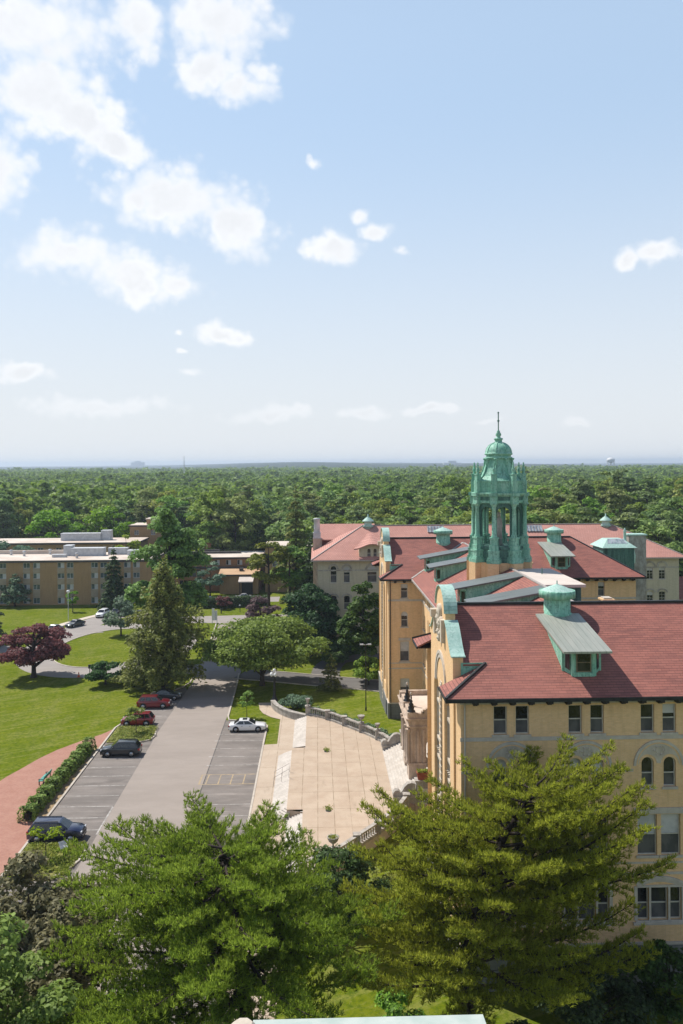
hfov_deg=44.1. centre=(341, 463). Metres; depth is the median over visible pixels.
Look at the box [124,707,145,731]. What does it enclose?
young tree
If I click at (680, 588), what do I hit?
brick annexe
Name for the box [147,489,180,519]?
wood tree
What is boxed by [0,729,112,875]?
brick path
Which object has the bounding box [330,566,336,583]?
window
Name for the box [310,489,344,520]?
wood tree
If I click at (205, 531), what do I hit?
wood tree
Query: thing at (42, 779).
park bench
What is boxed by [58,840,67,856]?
island sign
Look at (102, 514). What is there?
lime tree
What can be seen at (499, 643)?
college building
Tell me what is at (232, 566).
convent building
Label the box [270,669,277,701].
lamp standard
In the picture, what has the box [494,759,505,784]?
window
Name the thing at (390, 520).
wood tree
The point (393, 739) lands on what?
stair wall
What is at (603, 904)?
window
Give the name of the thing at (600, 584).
window
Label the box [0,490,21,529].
wood tree
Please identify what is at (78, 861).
kerb
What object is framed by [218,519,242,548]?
wood tree
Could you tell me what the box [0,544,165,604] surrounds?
dormitory building
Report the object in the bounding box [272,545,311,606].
tall tree
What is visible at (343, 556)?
cream building
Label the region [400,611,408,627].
window
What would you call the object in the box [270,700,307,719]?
wall
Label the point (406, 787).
stair wall
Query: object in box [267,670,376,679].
kerb
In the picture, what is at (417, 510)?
wood tree
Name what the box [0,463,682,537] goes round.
woods
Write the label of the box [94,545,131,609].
spruce tree
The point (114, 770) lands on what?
parking bay
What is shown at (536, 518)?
wood tree
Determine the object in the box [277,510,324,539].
wood tree
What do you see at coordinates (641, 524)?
wood tree
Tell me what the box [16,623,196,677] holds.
road
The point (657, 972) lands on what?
rhododendron bush
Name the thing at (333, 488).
wood tree
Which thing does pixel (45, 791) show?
box hedge
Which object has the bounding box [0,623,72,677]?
maple tree
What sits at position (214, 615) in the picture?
direction sign
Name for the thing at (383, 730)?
lavender hedge
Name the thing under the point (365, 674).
lamp post
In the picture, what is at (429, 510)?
wood tree
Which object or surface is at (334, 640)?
laurel bush
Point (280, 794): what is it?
stone steps
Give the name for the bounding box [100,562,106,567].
window
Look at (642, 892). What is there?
window
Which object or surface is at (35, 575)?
window
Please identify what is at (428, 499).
wood tree
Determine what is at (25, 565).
window
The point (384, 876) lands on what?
dry bush
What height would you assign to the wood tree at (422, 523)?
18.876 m
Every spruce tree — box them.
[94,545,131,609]
[278,486,309,603]
[295,511,318,621]
[316,653,342,690]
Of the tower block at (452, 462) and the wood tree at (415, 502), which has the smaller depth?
the wood tree at (415, 502)
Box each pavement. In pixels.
[59,611,110,625]
[225,703,294,1019]
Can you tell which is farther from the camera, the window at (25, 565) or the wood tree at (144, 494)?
the wood tree at (144, 494)
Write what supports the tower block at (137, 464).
on the ground at (40, 716)
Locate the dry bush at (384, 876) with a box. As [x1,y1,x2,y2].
[366,864,396,896]
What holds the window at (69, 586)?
in the dormitory building at (49, 577)
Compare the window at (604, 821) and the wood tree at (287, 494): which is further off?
the wood tree at (287, 494)
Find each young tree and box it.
[26,826,65,855]
[65,591,78,611]
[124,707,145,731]
[238,690,254,717]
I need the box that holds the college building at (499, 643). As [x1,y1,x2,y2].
[371,412,682,991]
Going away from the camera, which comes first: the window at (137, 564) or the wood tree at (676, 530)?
the window at (137, 564)
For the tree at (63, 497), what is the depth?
318.75 m
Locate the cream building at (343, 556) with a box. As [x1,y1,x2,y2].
[311,513,682,653]
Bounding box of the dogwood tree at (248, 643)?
[189,613,331,685]
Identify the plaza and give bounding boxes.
[287,715,427,865]
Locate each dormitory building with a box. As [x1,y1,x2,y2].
[0,530,148,551]
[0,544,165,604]
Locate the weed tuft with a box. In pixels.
[323,804,332,810]
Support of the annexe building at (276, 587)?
on the ground at (40, 716)
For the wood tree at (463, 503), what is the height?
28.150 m
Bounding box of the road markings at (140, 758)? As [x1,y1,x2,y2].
[77,704,257,834]
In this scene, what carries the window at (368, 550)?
in the cream building at (343, 556)
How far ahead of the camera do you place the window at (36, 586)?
212.43 m
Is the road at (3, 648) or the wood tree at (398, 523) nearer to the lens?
the road at (3, 648)
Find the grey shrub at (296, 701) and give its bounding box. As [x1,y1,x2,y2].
[278,694,312,708]
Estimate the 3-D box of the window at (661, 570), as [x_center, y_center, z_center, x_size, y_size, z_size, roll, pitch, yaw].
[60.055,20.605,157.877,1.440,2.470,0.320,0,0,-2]
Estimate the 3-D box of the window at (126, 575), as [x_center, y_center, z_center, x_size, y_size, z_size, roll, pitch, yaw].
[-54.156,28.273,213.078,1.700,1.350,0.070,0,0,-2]
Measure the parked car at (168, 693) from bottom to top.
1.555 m
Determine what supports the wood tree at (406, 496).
on the ground at (40, 716)
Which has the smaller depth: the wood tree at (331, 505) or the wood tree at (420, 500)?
the wood tree at (331, 505)
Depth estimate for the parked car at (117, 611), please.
196.79 m
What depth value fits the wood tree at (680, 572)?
211.94 m
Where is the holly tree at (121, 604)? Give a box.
[101,595,135,635]
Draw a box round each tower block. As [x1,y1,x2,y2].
[131,461,144,466]
[443,461,460,464]
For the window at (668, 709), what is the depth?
56.88 m
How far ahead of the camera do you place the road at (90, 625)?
182.62 m
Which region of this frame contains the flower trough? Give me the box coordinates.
[416,768,427,779]
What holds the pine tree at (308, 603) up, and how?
on the ground at (40, 716)
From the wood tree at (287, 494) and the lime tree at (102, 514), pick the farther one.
the wood tree at (287, 494)
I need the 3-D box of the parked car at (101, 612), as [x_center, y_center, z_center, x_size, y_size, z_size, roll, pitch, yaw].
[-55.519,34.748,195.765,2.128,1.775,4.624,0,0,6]
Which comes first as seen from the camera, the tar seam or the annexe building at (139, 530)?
the tar seam
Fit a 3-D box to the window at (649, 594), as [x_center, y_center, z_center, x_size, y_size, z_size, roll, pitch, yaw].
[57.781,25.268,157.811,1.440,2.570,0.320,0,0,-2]
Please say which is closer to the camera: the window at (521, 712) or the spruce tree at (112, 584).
the window at (521, 712)
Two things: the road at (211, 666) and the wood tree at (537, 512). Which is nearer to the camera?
the road at (211, 666)
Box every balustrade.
[298,792,409,876]
[305,705,389,741]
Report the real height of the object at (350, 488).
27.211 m
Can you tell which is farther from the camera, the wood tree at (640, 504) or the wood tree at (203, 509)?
the wood tree at (640, 504)
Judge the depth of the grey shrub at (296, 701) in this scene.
120.30 m
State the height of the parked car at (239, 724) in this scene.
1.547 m
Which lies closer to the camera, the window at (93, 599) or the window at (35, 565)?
the window at (35, 565)
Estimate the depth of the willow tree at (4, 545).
242.60 m
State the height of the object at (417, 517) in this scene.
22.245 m
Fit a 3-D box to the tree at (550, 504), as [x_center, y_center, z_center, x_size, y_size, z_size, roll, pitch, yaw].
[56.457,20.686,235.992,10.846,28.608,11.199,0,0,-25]
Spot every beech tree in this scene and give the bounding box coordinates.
[0,850,130,1022]
[244,595,281,622]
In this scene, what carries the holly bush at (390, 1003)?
on the ground at (40, 716)
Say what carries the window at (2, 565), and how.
in the dormitory building at (49, 577)
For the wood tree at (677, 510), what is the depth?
259.52 m
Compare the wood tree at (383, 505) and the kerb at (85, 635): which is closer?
the kerb at (85, 635)
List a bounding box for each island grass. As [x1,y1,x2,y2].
[9,841,87,878]
[108,725,157,741]
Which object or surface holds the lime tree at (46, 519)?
on the ground at (40, 716)
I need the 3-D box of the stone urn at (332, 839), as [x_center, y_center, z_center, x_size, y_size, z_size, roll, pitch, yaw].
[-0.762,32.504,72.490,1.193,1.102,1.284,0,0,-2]
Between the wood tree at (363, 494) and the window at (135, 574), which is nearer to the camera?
the window at (135, 574)
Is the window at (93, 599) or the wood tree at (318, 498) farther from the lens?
the wood tree at (318, 498)
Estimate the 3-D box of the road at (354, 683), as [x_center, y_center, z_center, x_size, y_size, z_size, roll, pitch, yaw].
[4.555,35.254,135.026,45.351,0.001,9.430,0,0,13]
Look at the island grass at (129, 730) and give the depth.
110.02 m
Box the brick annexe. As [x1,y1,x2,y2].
[679,577,682,599]
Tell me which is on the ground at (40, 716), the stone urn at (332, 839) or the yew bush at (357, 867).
the yew bush at (357, 867)
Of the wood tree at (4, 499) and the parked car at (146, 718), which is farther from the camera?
the wood tree at (4, 499)
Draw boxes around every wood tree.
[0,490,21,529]
[0,494,20,537]
[5,497,39,537]
[74,499,125,532]
[103,499,135,535]
[127,486,157,517]
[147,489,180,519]
[150,494,202,526]
[179,494,201,521]
[186,488,231,548]
[187,490,202,505]
[191,521,227,550]
[199,487,253,548]
[210,494,258,550]
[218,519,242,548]
[233,499,269,550]
[237,507,277,550]
[252,522,271,548]
[258,496,276,550]
[264,496,328,540]
[269,503,290,540]
[270,522,313,578]
[276,491,294,513]
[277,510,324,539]
[285,497,330,538]
[292,517,321,546]
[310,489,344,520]
[311,503,344,521]
[314,482,349,509]
[315,496,338,519]
[333,517,352,523]
[339,508,361,521]
[341,492,373,506]
[347,499,384,521]
[348,490,376,502]
[355,490,377,499]
[365,497,401,520]
[375,515,408,524]
[384,482,415,512]
[386,507,432,524]
[386,520,405,524]
[387,491,419,506]
[391,500,430,514]
[402,495,429,507]
[411,515,442,524]
[413,521,427,524]
[417,496,450,513]
[421,507,438,515]
[426,506,469,524]
[428,474,467,505]
[441,494,467,512]
[450,485,471,517]
[453,495,470,516]
[462,508,507,523]
[505,513,509,523]
[508,508,550,523]
[522,485,555,512]
[527,493,535,509]
[527,513,549,523]
[543,509,574,523]
[547,503,583,522]
[556,486,570,494]
[565,499,581,508]
[582,496,617,518]
[595,477,632,498]
[618,504,640,516]
[630,497,679,538]
[633,518,682,570]
[635,501,656,513]
[641,504,675,519]
[651,534,682,561]
[655,511,682,564]
[655,539,682,576]
[663,477,682,512]
[669,525,682,552]
[676,508,682,538]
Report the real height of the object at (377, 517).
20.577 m
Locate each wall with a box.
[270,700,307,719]
[381,729,400,750]
[392,777,427,802]
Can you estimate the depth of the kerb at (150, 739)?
108.03 m
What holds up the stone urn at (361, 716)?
on the balustrade at (359, 728)
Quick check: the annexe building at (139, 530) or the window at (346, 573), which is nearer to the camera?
the window at (346, 573)
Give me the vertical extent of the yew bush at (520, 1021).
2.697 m
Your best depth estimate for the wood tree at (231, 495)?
291.98 m
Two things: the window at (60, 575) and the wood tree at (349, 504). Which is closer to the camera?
the window at (60, 575)
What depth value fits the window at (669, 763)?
56.90 m
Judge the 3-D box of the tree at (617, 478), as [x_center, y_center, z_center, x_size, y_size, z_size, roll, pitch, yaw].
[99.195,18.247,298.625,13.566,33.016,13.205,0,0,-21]
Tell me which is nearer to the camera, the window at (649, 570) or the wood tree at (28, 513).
the window at (649, 570)
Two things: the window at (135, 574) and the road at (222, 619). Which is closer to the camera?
the road at (222, 619)
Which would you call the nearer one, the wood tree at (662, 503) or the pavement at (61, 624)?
the pavement at (61, 624)
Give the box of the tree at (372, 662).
[352,655,378,684]
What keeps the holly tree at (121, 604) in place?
on the ground at (40, 716)
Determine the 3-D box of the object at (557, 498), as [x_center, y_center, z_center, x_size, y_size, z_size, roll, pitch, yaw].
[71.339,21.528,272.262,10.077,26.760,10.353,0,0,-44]
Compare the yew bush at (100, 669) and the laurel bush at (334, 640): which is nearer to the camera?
the yew bush at (100, 669)
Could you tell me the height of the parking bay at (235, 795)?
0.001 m
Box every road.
[0,645,29,652]
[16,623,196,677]
[65,610,146,635]
[118,662,235,673]
[119,613,287,622]
[216,597,279,601]
[234,670,378,690]
[310,653,378,678]
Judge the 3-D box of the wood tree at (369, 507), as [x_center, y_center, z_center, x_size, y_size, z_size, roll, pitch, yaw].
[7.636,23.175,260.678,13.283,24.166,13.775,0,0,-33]
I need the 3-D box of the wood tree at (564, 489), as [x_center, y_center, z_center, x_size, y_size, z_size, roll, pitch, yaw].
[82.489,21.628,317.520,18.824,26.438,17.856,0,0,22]
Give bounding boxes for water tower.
[606,457,614,465]
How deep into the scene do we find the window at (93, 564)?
212.84 m
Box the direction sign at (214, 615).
[212,609,216,623]
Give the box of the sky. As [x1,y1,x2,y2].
[0,0,682,466]
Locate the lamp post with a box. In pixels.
[360,644,370,710]
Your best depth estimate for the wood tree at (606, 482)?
303.77 m
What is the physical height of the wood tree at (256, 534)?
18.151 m
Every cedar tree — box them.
[0,573,31,606]
[119,558,209,691]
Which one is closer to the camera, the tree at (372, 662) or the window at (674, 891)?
the window at (674, 891)
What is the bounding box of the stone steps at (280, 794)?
[271,716,306,872]
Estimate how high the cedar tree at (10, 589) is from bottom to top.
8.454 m
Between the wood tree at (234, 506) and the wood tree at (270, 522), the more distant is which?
the wood tree at (270, 522)
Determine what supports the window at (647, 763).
in the college building at (499, 643)
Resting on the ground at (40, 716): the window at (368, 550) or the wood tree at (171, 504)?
the wood tree at (171, 504)
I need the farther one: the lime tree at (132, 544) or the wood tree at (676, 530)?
the lime tree at (132, 544)
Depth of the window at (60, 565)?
212.61 m
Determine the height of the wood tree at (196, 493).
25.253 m
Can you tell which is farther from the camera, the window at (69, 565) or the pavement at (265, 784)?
the window at (69, 565)
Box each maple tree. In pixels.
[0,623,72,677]
[0,911,85,1023]
[65,986,204,1023]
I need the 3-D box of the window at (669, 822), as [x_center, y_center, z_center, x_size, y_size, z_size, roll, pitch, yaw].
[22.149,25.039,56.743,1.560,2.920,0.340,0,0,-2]
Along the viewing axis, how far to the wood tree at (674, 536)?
231.99 m
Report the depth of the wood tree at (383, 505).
277.61 m
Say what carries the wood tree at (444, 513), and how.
on the ground at (40, 716)
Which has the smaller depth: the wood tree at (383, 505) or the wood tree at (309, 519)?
the wood tree at (309, 519)
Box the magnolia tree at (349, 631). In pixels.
[335,581,378,668]
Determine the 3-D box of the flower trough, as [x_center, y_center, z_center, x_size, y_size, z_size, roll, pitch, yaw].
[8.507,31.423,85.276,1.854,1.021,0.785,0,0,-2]
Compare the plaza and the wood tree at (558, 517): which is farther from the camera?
the wood tree at (558, 517)
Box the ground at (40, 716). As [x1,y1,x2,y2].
[0,462,682,1023]
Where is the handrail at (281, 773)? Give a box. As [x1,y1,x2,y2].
[274,764,289,781]
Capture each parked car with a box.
[26,816,86,842]
[48,624,63,628]
[65,619,85,627]
[95,608,109,617]
[100,738,141,757]
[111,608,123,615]
[120,711,154,725]
[136,694,171,708]
[151,688,181,700]
[228,718,265,732]
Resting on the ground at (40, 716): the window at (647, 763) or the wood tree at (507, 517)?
the wood tree at (507, 517)
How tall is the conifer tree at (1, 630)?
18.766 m
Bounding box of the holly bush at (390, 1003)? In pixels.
[374,978,426,1016]
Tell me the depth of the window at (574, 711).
56.72 m
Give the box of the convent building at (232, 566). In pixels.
[174,542,264,595]
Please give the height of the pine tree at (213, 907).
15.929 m
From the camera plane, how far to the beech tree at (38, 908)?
50.24 m
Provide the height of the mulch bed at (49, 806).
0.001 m
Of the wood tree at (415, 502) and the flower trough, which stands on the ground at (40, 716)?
the wood tree at (415, 502)
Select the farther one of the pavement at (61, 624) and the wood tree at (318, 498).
the wood tree at (318, 498)
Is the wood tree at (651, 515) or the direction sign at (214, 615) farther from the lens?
the wood tree at (651, 515)
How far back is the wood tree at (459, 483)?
327.24 m
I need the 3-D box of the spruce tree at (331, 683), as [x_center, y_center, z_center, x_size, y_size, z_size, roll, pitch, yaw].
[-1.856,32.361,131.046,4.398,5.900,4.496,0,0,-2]
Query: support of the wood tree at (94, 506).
on the ground at (40, 716)
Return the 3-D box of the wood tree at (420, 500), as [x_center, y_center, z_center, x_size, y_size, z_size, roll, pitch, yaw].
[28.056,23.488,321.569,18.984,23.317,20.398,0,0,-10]
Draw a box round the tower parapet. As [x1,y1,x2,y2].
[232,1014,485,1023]
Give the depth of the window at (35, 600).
212.43 m
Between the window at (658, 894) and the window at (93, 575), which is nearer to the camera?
the window at (658, 894)
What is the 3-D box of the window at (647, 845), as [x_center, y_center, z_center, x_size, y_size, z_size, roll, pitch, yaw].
[20.550,25.047,56.697,1.560,2.920,0.340,0,0,-2]
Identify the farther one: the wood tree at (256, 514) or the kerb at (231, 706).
the wood tree at (256, 514)
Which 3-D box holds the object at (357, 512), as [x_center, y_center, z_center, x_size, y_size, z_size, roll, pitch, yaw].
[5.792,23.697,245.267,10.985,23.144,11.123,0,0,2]
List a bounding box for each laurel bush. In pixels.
[321,645,348,665]
[325,636,359,655]
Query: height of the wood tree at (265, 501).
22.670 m
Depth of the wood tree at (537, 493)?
285.15 m
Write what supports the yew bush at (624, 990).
on the ground at (40, 716)
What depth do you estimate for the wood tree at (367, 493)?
318.60 m
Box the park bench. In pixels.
[38,769,51,784]
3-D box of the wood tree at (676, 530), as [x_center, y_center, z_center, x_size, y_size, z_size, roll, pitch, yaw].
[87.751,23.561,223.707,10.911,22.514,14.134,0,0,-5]
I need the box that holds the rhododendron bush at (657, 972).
[619,938,682,1023]
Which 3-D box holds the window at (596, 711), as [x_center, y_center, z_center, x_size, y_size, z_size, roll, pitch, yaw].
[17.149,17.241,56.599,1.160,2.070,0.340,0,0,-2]
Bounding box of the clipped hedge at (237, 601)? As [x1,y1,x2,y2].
[196,595,266,608]
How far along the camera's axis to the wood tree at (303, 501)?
276.74 m
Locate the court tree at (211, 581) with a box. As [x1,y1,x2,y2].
[194,561,226,595]
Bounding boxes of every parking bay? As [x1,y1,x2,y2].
[1,688,186,949]
[127,720,264,1023]
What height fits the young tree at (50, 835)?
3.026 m
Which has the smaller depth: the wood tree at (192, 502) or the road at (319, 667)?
the road at (319, 667)
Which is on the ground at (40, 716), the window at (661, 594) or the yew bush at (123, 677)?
the yew bush at (123, 677)
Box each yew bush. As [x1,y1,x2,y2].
[84,660,123,684]
[106,668,147,686]
[293,843,393,941]
[505,1019,531,1023]
[530,961,657,1023]
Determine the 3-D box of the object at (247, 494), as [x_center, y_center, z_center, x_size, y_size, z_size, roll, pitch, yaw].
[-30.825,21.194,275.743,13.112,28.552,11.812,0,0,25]
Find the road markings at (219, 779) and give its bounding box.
[198,774,253,784]
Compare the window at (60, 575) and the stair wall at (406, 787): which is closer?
the stair wall at (406, 787)
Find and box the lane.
[72,623,240,999]
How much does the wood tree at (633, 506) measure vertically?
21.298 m
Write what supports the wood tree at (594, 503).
on the ground at (40, 716)
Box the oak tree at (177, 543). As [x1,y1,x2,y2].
[124,508,211,613]
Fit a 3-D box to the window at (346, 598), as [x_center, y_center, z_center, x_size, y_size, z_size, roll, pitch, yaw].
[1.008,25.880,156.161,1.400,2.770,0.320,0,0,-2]
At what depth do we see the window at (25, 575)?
212.38 m
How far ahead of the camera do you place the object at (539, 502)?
243.07 m
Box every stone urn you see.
[327,834,339,848]
[357,714,364,722]
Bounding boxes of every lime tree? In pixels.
[24,508,85,537]
[82,506,137,537]
[115,534,141,549]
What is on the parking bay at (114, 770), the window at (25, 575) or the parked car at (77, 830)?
the parked car at (77, 830)
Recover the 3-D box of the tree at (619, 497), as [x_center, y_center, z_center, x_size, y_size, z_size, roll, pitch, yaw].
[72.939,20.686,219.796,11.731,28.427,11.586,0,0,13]
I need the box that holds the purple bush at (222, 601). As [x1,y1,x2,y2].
[215,595,232,608]
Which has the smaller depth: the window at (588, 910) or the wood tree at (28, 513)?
the window at (588, 910)
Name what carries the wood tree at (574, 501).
on the ground at (40, 716)
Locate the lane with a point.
(171, 768)
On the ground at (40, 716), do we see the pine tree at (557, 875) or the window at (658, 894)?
the pine tree at (557, 875)
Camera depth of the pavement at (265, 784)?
99.01 m
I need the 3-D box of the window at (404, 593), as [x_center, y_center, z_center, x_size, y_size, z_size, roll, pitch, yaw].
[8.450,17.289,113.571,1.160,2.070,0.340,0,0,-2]
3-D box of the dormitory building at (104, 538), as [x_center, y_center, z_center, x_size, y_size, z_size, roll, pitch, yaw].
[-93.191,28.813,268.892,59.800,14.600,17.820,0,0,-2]
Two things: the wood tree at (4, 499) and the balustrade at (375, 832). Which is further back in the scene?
the wood tree at (4, 499)
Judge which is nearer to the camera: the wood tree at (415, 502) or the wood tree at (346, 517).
the wood tree at (346, 517)
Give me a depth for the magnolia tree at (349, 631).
137.46 m
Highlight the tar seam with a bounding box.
[193,720,225,810]
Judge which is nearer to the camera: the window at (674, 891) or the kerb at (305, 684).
the window at (674, 891)
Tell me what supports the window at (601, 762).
in the college building at (499, 643)
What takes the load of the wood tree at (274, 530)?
on the ground at (40, 716)
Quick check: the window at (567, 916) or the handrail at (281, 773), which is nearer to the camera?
the window at (567, 916)
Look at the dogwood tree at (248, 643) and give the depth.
129.65 m
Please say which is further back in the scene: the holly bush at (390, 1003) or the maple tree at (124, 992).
the holly bush at (390, 1003)
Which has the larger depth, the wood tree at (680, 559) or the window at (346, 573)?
the wood tree at (680, 559)
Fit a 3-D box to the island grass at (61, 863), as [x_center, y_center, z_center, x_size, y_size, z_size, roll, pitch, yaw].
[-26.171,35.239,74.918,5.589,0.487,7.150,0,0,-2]
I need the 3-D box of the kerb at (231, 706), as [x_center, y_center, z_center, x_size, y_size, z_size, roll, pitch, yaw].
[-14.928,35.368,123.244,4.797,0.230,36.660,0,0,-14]
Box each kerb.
[1,677,193,876]
[50,846,85,879]
[52,628,137,667]
[140,726,155,742]
[215,744,263,999]
[227,673,267,743]
[232,678,378,691]
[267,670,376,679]
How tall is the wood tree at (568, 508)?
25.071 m
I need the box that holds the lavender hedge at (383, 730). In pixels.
[311,706,392,735]
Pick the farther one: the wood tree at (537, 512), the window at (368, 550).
the wood tree at (537, 512)
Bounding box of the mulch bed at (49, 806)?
[22,747,98,821]
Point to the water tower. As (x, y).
(610, 460)
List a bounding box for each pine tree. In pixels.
[35,788,408,1023]
[280,583,341,656]
[338,732,679,1023]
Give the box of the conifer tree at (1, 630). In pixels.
[0,612,6,645]
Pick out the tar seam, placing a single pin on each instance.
(211, 760)
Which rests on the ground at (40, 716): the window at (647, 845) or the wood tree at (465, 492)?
the wood tree at (465, 492)
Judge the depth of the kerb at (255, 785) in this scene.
92.30 m
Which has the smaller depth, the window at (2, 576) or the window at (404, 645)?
the window at (404, 645)
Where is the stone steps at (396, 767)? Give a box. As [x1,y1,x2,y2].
[383,742,427,803]
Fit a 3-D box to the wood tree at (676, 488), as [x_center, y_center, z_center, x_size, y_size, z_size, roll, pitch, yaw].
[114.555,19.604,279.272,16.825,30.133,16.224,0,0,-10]
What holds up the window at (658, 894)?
in the college building at (499, 643)
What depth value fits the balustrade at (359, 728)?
109.57 m
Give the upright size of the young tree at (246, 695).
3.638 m
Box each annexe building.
[128,517,166,559]
[265,541,312,591]
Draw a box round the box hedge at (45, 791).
[16,737,96,822]
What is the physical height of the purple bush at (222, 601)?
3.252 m
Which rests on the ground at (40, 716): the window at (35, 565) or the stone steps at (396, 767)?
the stone steps at (396, 767)
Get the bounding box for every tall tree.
[245,541,293,613]
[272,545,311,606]
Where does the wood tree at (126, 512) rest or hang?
on the ground at (40, 716)
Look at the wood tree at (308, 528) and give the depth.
198.92 m
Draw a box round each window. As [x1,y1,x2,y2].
[0,563,5,567]
[0,574,5,578]
[23,563,29,567]
[23,573,29,578]
[33,563,39,567]
[33,573,39,578]
[33,584,39,589]
[33,598,39,603]
[58,563,63,567]
[58,573,63,577]
[58,584,63,589]
[58,598,64,602]
[67,563,73,567]
[67,573,73,577]
[67,584,73,588]
[91,562,97,567]
[91,573,97,577]
[91,584,97,588]
[91,597,97,602]
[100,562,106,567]
[124,562,130,566]
[124,573,130,577]
[133,562,139,566]
[133,572,139,577]
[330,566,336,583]
[343,566,350,583]
[343,596,349,610]
[367,548,370,555]
[367,565,377,582]
[373,548,376,555]
[399,641,409,662]
[400,584,408,598]
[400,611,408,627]
[400,678,408,689]
[492,706,508,737]
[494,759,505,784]
[514,706,530,736]
[563,908,575,923]
[567,705,583,736]
[569,758,580,786]
[577,891,594,923]
[589,705,605,735]
[589,817,607,851]
[591,759,602,782]
[597,582,603,596]
[597,888,608,922]
[636,814,658,858]
[636,888,650,921]
[639,704,656,735]
[640,757,655,789]
[646,568,653,579]
[647,591,652,599]
[651,887,669,921]
[658,568,665,579]
[659,591,664,599]
[659,814,682,857]
[661,704,677,734]
[662,757,677,789]
[670,887,682,921]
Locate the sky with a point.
(232, 231)
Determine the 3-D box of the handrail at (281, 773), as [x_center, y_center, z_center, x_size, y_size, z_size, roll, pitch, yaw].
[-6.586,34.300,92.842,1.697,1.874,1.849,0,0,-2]
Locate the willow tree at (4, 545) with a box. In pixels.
[0,540,35,549]
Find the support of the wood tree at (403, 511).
on the ground at (40, 716)
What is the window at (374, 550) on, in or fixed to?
in the cream building at (343, 556)
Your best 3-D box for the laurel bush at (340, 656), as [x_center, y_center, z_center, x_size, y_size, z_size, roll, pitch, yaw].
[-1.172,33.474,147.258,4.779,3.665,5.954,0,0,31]

